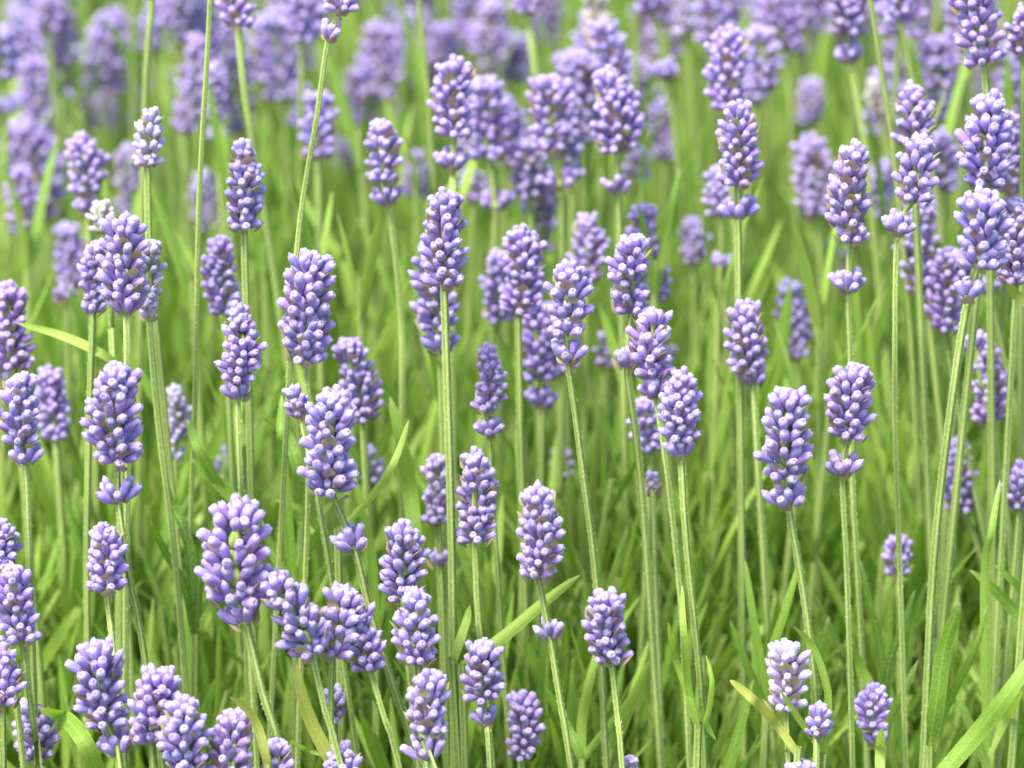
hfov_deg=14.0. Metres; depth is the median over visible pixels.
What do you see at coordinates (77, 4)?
lavender stalk
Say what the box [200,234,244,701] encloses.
lavender stalk
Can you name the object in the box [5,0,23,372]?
lavender stalk
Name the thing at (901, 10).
lavender stalk
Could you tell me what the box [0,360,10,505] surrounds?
lavender stalk
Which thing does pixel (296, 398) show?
lavender stalk
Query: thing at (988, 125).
lavender stalk
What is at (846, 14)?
lavender stalk
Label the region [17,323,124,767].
leafy shoot
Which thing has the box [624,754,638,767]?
lavender stalk
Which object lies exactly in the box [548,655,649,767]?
leafy shoot
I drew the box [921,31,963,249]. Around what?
lavender stalk
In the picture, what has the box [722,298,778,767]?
lavender stalk
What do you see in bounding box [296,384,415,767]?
lavender stalk
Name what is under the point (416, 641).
lavender stalk
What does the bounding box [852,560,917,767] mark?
leafy shoot
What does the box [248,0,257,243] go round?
lavender stalk
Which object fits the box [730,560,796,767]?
leafy shoot
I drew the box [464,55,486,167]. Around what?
lavender stalk
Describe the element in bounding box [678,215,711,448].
lavender stalk
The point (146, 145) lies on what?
lavender stalk
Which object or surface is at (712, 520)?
lavender foliage
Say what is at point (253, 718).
leafy shoot
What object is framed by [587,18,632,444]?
lavender stalk
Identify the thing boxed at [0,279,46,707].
lavender stalk
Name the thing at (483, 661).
lavender stalk
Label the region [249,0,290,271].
lavender stalk
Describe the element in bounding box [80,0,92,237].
lavender stalk
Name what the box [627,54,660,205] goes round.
lavender stalk
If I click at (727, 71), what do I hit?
lavender stalk
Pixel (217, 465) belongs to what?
lavender stalk
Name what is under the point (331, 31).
lavender stalk
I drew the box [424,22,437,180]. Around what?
lavender stalk
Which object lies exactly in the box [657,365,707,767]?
lavender stalk
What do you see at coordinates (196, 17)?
lavender stalk
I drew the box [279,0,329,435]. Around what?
lavender stalk
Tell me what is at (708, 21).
lavender stalk
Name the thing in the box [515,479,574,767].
lavender stalk
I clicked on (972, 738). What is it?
leafy shoot
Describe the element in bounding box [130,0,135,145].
lavender stalk
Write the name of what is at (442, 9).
lavender stalk
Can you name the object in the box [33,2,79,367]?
lavender stalk
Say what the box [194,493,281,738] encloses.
lavender stalk
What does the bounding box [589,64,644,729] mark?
lavender stalk
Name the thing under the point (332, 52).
lavender stalk
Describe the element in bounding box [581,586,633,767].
lavender stalk
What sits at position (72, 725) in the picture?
leafy shoot
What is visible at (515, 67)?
lavender stalk
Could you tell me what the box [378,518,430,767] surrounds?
lavender stalk
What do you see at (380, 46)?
lavender stalk
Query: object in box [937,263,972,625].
lavender stalk
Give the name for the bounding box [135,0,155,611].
lavender stalk
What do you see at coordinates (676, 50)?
lavender stalk
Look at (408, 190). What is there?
lavender stalk
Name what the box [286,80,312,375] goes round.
lavender stalk
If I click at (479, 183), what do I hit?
lavender stalk
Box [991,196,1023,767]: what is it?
lavender stalk
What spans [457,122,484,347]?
lavender stalk
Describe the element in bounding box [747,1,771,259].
lavender stalk
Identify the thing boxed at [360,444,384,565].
lavender stalk
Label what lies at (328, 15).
lavender stalk
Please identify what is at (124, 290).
lavender stalk
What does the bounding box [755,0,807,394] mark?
lavender stalk
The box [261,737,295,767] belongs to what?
lavender stalk
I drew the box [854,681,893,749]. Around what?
lavender stalk
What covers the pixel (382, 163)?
lavender stalk
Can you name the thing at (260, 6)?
lavender stalk
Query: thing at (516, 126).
lavender stalk
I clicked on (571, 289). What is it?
lavender stalk
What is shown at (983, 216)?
lavender stalk
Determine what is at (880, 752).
leafy shoot
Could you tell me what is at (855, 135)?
lavender stalk
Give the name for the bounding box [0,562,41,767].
lavender stalk
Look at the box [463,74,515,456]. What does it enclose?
lavender stalk
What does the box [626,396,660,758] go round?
lavender stalk
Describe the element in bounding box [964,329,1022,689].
lavender stalk
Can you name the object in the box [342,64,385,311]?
lavender stalk
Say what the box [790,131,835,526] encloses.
lavender stalk
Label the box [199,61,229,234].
lavender stalk
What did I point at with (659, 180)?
lavender stalk
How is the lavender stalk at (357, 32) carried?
on the ground
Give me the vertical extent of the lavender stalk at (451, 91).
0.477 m
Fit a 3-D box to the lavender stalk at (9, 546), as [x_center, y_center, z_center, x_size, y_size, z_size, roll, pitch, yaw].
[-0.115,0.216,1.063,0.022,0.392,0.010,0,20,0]
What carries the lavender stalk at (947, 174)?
on the ground
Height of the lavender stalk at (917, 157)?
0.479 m
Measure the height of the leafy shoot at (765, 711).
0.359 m
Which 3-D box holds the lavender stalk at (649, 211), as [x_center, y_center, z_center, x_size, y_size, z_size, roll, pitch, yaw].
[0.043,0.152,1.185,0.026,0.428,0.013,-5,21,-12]
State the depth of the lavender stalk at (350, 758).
0.99 m
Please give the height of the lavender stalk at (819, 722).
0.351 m
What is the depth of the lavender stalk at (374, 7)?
1.53 m
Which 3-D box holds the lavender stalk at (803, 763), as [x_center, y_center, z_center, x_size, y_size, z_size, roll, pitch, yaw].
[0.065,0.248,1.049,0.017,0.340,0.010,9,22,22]
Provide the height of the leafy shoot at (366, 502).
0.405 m
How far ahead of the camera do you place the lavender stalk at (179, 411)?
1.09 m
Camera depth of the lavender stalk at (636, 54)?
1.27 m
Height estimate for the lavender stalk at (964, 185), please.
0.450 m
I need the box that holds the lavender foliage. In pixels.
[0,0,1023,767]
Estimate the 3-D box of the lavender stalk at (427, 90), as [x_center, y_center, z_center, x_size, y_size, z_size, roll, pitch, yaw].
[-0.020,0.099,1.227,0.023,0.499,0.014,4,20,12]
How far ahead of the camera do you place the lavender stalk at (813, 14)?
1.30 m
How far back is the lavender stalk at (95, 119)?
1.38 m
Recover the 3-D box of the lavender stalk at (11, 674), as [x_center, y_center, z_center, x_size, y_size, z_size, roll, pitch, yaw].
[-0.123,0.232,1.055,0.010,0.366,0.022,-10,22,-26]
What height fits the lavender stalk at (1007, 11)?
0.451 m
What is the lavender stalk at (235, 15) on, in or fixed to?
on the ground
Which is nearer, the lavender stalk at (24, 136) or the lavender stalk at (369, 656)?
the lavender stalk at (369, 656)
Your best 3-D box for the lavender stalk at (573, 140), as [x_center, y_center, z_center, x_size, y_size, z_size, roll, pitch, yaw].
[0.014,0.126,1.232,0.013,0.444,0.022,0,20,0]
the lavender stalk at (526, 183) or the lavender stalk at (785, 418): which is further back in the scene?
the lavender stalk at (526, 183)
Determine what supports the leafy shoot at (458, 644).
on the ground
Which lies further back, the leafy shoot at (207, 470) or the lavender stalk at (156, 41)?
the lavender stalk at (156, 41)
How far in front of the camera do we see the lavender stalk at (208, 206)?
1.25 m
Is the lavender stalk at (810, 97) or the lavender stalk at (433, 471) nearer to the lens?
the lavender stalk at (433, 471)
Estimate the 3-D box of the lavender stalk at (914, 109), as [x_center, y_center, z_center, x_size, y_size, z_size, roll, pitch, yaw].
[0.113,0.145,1.133,0.038,0.476,0.011,-12,23,-30]
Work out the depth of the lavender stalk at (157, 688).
0.98 m
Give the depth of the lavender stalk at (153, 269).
1.02 m
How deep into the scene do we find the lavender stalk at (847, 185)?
1.02 m
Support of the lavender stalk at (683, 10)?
on the ground
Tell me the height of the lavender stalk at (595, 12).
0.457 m
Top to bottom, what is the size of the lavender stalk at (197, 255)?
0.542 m
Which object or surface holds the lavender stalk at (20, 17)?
on the ground
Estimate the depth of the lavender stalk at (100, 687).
0.99 m
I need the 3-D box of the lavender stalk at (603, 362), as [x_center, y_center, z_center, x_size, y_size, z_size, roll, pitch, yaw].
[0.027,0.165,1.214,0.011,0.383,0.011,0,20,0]
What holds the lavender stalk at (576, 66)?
on the ground
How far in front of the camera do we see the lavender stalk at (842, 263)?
1.28 m
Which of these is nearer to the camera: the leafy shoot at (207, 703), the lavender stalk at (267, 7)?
the leafy shoot at (207, 703)
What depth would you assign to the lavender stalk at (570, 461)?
1.14 m
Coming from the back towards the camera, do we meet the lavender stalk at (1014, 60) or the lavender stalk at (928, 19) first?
the lavender stalk at (928, 19)
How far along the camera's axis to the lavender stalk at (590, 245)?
1.12 m
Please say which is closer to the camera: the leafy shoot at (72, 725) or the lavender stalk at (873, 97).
the leafy shoot at (72, 725)
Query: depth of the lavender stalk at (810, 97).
1.30 m
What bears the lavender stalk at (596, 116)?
on the ground
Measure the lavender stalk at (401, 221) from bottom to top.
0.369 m
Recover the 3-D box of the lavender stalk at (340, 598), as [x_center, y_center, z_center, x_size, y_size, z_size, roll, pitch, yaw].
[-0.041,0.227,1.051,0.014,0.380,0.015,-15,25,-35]
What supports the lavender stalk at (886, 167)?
on the ground
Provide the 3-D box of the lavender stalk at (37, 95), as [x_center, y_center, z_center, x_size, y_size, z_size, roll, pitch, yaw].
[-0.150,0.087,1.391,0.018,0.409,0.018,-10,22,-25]
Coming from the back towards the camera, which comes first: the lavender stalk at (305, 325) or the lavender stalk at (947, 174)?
the lavender stalk at (947, 174)
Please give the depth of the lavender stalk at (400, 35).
1.39 m
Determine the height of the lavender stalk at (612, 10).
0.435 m
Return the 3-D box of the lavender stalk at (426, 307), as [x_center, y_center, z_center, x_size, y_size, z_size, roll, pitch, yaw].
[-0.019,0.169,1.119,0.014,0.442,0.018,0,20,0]
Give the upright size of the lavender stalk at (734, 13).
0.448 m
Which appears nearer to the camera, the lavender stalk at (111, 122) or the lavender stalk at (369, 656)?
the lavender stalk at (369, 656)
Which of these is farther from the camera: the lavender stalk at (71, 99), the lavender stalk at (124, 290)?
the lavender stalk at (71, 99)
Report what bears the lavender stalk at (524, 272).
on the ground
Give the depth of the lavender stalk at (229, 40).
1.31 m
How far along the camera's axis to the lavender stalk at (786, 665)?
0.99 m
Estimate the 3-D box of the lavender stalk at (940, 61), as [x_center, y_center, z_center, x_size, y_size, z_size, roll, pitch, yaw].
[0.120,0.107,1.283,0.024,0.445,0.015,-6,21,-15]
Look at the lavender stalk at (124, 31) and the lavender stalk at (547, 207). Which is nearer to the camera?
the lavender stalk at (547, 207)
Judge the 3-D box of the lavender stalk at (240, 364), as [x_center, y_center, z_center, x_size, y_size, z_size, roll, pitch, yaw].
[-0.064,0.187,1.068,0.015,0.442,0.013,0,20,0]
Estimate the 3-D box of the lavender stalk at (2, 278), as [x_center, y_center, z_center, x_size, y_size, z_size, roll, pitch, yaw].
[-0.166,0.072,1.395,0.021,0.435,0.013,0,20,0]
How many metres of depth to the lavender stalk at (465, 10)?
1.33 m
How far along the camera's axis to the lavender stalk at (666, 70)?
1.21 m
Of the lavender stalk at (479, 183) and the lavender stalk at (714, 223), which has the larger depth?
the lavender stalk at (714, 223)
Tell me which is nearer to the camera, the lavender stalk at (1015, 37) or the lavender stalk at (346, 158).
the lavender stalk at (1015, 37)
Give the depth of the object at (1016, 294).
1.03 m
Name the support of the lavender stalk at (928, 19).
on the ground
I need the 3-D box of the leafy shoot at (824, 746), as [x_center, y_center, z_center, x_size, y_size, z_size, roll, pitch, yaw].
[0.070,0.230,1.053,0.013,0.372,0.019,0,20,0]
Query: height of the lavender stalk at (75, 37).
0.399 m
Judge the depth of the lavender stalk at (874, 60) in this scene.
1.51 m
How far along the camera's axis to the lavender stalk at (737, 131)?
1.04 m
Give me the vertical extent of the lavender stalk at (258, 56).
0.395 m
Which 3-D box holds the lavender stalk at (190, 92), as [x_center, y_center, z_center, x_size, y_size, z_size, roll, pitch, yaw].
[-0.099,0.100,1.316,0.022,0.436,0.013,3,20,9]
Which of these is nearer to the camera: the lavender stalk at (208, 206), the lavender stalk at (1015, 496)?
the lavender stalk at (1015, 496)
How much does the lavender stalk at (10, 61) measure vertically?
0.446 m
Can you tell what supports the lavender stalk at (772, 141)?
on the ground
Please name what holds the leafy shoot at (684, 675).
on the ground
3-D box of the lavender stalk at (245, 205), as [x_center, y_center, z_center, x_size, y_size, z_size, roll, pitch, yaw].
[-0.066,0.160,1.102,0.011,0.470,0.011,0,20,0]
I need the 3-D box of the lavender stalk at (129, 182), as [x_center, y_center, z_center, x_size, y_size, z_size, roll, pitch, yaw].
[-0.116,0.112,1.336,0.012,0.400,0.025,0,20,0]
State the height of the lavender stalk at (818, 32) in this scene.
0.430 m
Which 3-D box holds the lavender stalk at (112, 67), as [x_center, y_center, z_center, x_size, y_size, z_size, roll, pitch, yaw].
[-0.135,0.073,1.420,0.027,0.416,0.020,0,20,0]
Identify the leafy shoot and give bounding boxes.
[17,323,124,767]
[40,708,103,767]
[150,471,213,764]
[185,578,215,753]
[187,420,253,766]
[230,697,271,767]
[262,395,327,767]
[262,415,318,744]
[292,663,332,760]
[334,420,408,743]
[354,478,388,741]
[389,397,427,687]
[448,605,471,767]
[458,575,579,767]
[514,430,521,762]
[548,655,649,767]
[668,586,715,767]
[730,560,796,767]
[730,680,801,764]
[780,626,831,767]
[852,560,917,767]
[875,728,884,767]
[926,602,986,767]
[937,659,1023,767]
[956,480,1022,767]
[970,565,1020,623]
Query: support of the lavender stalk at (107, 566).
on the ground
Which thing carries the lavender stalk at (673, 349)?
on the ground
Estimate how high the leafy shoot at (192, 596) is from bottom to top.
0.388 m
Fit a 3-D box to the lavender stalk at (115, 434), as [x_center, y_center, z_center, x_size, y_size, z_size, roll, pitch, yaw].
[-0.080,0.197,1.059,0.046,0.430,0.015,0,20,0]
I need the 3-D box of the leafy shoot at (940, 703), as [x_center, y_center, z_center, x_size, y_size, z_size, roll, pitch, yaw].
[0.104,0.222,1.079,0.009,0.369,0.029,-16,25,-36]
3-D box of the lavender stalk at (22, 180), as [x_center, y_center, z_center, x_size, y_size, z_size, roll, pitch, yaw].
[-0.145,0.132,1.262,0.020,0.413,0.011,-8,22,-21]
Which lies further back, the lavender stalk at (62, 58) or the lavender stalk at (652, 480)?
the lavender stalk at (62, 58)
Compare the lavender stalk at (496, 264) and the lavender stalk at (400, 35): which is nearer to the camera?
the lavender stalk at (496, 264)
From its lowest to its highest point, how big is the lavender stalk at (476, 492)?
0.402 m
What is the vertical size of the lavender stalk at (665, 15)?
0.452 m
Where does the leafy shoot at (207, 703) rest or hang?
on the ground
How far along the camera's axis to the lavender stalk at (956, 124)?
1.31 m
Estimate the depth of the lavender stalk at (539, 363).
1.09 m
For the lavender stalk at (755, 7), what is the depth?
1.35 m
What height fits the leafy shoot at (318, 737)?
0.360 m
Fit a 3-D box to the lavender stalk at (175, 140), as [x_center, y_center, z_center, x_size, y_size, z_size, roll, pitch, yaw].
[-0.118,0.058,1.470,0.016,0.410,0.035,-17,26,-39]
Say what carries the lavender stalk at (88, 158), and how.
on the ground
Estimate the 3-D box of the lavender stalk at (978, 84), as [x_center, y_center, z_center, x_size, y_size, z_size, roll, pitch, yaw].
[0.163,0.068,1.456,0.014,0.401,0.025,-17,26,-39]
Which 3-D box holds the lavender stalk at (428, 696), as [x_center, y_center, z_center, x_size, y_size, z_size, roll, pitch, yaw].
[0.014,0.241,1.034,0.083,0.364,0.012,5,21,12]
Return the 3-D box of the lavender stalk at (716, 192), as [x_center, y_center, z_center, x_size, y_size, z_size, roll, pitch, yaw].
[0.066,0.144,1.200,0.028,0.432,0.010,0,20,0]
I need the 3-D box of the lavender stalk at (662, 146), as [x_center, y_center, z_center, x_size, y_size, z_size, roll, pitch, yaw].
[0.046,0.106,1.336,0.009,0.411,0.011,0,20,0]
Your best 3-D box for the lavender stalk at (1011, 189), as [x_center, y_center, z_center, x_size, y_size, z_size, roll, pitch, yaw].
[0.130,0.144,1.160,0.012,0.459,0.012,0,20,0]
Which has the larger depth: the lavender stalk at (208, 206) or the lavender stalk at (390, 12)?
the lavender stalk at (390, 12)
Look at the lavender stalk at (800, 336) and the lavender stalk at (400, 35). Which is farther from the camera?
the lavender stalk at (400, 35)
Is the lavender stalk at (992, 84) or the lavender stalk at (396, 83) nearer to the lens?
the lavender stalk at (992, 84)
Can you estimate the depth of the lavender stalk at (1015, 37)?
1.08 m
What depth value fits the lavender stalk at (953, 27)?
1.22 m
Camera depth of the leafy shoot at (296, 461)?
1.05 m
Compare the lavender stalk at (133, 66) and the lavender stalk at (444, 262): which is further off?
the lavender stalk at (133, 66)
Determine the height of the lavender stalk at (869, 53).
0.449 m
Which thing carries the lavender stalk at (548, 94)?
on the ground
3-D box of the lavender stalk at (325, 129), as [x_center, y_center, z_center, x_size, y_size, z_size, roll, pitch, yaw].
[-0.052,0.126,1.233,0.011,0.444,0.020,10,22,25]
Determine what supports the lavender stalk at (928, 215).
on the ground
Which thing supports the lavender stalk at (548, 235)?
on the ground
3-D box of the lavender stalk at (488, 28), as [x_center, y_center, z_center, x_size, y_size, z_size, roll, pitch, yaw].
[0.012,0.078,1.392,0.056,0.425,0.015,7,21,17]
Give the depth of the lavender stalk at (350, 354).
1.06 m
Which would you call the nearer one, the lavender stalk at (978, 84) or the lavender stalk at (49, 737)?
the lavender stalk at (49, 737)
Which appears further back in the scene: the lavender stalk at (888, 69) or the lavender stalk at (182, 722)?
the lavender stalk at (888, 69)
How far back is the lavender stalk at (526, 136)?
1.28 m
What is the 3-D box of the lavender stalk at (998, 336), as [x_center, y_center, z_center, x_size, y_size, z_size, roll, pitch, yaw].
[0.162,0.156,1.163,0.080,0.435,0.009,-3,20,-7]
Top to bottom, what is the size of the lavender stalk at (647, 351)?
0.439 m
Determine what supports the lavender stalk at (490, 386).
on the ground
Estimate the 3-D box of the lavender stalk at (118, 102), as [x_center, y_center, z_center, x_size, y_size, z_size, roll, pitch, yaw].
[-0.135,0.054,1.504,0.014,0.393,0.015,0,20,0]
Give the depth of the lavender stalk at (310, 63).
1.42 m
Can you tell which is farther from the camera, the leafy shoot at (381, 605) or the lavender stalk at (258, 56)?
the lavender stalk at (258, 56)
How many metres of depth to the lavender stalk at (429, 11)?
1.44 m
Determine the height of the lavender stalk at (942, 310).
0.429 m
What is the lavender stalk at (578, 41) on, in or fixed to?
on the ground
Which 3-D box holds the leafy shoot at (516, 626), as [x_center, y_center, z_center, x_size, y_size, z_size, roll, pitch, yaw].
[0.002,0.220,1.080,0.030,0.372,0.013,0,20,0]
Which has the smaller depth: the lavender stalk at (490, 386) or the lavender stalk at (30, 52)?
the lavender stalk at (490, 386)
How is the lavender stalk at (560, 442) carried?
on the ground
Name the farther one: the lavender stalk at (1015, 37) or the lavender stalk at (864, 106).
the lavender stalk at (864, 106)
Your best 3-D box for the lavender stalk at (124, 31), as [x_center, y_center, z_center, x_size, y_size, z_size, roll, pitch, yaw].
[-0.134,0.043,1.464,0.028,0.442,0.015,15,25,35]
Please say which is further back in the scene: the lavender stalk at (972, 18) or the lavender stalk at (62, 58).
the lavender stalk at (62, 58)
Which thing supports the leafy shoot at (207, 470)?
on the ground
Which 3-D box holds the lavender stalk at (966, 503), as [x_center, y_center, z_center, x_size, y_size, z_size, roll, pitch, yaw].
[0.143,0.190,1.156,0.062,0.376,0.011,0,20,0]
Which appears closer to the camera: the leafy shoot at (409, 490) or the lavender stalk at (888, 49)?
the leafy shoot at (409, 490)
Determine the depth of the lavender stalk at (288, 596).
0.98 m
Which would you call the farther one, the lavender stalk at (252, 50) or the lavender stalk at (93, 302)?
the lavender stalk at (252, 50)
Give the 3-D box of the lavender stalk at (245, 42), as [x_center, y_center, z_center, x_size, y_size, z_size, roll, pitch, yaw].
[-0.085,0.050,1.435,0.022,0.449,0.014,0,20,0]
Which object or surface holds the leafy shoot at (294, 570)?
on the ground
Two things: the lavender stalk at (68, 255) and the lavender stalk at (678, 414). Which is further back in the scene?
the lavender stalk at (68, 255)
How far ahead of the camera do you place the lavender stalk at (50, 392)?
1.10 m
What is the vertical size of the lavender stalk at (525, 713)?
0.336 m
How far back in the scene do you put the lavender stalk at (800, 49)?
1.33 m
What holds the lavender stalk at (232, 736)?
on the ground
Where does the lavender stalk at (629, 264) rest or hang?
on the ground
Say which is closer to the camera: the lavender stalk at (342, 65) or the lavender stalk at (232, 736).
the lavender stalk at (232, 736)
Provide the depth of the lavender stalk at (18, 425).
1.00 m
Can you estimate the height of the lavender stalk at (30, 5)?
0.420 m
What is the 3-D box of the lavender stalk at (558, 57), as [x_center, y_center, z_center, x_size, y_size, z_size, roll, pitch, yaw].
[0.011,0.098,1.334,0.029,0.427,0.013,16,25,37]
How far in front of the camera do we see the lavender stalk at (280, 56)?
1.29 m
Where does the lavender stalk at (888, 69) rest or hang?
on the ground
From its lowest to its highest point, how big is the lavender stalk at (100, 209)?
0.449 m
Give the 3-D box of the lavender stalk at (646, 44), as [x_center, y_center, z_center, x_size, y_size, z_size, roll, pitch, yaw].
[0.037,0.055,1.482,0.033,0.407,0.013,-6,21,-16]
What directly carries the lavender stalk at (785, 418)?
on the ground
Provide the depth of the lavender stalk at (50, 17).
1.28 m
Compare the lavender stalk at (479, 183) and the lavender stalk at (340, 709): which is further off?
the lavender stalk at (479, 183)
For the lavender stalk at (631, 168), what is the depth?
1.20 m
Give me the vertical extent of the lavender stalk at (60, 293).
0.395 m
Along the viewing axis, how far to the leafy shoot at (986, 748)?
1.03 m
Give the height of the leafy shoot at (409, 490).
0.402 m
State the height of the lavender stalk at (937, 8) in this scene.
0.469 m
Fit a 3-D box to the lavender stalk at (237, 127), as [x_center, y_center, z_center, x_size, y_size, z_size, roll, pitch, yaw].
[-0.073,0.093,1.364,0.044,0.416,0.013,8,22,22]
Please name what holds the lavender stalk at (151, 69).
on the ground
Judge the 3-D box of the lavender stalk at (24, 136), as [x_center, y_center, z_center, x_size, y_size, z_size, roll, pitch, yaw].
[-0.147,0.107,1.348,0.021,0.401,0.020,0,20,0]
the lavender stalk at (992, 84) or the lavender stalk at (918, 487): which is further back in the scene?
the lavender stalk at (992, 84)
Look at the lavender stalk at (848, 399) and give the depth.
1.00 m
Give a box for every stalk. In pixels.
[0,22,22,449]
[0,117,67,364]
[0,268,3,281]
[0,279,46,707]
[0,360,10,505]
[0,370,44,767]
[0,517,26,767]
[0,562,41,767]
[0,641,27,767]
[2,164,38,345]
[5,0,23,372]
[6,6,43,276]
[12,697,60,767]
[15,52,71,295]
[16,0,65,179]
[16,31,41,314]
[27,0,78,348]
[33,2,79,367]
[34,364,80,719]
[46,47,73,315]
[51,0,80,181]
[52,220,85,447]
[53,282,77,504]
[64,131,110,754]
[64,635,132,767]
[70,20,96,236]
[73,5,136,238]
[76,237,108,662]
[79,360,165,767]
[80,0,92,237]
[80,89,109,140]
[85,198,139,759]
[85,521,128,767]
[95,210,150,767]
[106,67,141,211]
[112,142,139,315]
[116,10,140,209]
[121,0,126,153]
[127,662,181,767]
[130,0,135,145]
[131,106,185,630]
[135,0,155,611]
[138,7,176,310]
[139,239,189,694]
[142,0,167,261]
[147,0,209,393]
[148,68,174,194]
[156,693,216,767]
[166,383,191,672]
[167,6,185,261]
[171,32,212,350]
[178,0,224,183]
[187,167,222,385]
[188,0,212,540]
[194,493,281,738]
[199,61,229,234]
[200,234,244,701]
[209,707,253,767]
[213,24,244,244]
[214,300,267,767]
[214,444,227,477]
[215,0,322,584]
[219,0,263,138]
[220,48,259,284]
[224,137,266,766]
[241,26,271,146]
[242,26,248,95]
[246,8,307,267]
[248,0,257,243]
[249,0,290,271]
[255,568,343,766]
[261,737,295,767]
[265,0,279,155]
[267,0,359,740]
[276,247,336,767]
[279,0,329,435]
[282,383,361,767]
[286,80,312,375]
[291,15,316,221]
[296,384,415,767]
[298,90,339,501]
[309,0,330,368]
[316,581,368,744]
[323,739,362,767]
[324,683,346,740]
[329,12,339,245]
[330,137,354,254]
[331,337,383,700]
[340,16,344,136]
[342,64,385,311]
[342,600,401,767]
[349,0,363,152]
[355,18,404,311]
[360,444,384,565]
[364,118,405,767]
[371,0,390,109]
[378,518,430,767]
[381,8,433,330]
[386,0,424,234]
[388,22,398,106]
[388,585,440,767]
[395,101,412,240]
[400,668,450,767]
[401,149,430,469]
[404,0,430,219]
[407,240,460,717]
[408,0,434,255]
[417,0,436,193]
[418,186,469,767]
[419,453,454,767]
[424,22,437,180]
[426,54,475,526]
[427,21,465,313]
[430,0,445,96]
[450,0,513,328]
[455,445,499,767]
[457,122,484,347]
[457,166,488,433]
[459,637,505,767]
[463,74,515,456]
[464,0,509,192]
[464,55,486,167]
[470,341,512,767]
[479,247,514,599]
[491,91,527,438]
[495,117,531,230]
[498,223,546,764]
[499,30,530,243]
[505,135,548,472]
[505,689,545,767]
[508,0,591,434]
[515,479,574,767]
[519,189,557,457]
[522,299,561,645]
[525,73,578,548]
[529,219,557,419]
[531,0,567,162]
[540,299,578,638]
[543,258,609,767]
[544,91,585,260]
[548,49,572,403]
[549,447,573,630]
[554,47,598,449]
[566,211,610,616]
[571,6,608,330]
[581,0,615,382]
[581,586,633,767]
[583,55,602,471]
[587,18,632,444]
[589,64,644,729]
[592,331,612,567]
[604,232,664,767]
[609,0,622,172]
[622,146,650,225]
[624,306,692,767]
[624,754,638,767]
[626,202,672,610]
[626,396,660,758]
[627,0,640,235]
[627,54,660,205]
[629,8,656,143]
[634,0,702,438]
[645,470,665,767]
[646,4,689,346]
[648,95,675,240]
[649,0,675,187]
[656,81,663,221]
[656,334,676,548]
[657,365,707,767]
[671,0,711,351]
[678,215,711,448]
[690,0,733,480]
[701,163,737,517]
[702,23,752,516]
[705,0,748,160]
[705,24,741,273]
[715,98,764,767]
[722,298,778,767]
[733,22,785,307]
[742,0,765,295]
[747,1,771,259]
[751,0,778,288]
[753,385,821,762]
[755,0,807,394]
[762,638,811,762]
[772,278,813,561]
[784,758,816,767]
[787,3,816,280]
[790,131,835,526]
[792,0,828,266]
[797,76,825,365]
[803,26,823,80]
[804,700,833,767]
[823,0,875,298]
[823,361,877,767]
[824,138,872,767]
[828,0,905,528]
[829,241,845,270]
[853,25,861,326]
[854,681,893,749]
[862,16,881,121]
[862,62,905,357]
[863,78,909,373]
[865,158,895,523]
[866,0,883,278]
[867,0,926,649]
[867,13,880,150]
[870,0,928,411]
[881,35,916,173]
[881,131,939,767]
[881,533,912,757]
[883,0,973,618]
[890,79,941,762]
[892,199,975,718]
[900,0,947,303]
[905,0,940,386]
[908,33,965,439]
[919,185,1014,767]
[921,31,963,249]
[924,246,1014,671]
[930,0,982,456]
[932,126,959,403]
[933,87,1020,762]
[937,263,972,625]
[943,435,1002,677]
[946,0,1007,667]
[947,49,964,212]
[958,0,997,244]
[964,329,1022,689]
[970,40,1019,422]
[974,21,1006,93]
[976,109,1019,719]
[982,229,1016,424]
[990,0,997,88]
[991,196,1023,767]
[994,458,1023,767]
[998,0,1010,79]
[1004,2,1023,658]
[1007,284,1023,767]
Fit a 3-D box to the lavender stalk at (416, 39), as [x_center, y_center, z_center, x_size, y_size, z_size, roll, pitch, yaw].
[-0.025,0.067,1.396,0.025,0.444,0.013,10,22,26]
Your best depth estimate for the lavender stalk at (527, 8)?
1.20 m
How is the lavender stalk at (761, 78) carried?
on the ground
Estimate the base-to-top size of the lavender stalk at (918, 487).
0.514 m
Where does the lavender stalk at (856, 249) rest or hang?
on the ground
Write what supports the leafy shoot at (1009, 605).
on the ground
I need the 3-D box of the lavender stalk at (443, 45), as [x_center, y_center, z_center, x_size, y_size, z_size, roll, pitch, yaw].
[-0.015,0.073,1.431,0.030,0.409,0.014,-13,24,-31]
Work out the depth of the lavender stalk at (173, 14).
1.27 m
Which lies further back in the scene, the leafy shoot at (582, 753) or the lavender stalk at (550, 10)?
the lavender stalk at (550, 10)
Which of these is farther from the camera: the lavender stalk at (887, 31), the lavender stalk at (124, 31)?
the lavender stalk at (124, 31)
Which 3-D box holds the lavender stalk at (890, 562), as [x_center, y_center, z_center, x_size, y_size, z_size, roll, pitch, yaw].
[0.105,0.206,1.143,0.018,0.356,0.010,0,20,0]
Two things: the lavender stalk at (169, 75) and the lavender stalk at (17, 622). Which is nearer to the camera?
the lavender stalk at (17, 622)

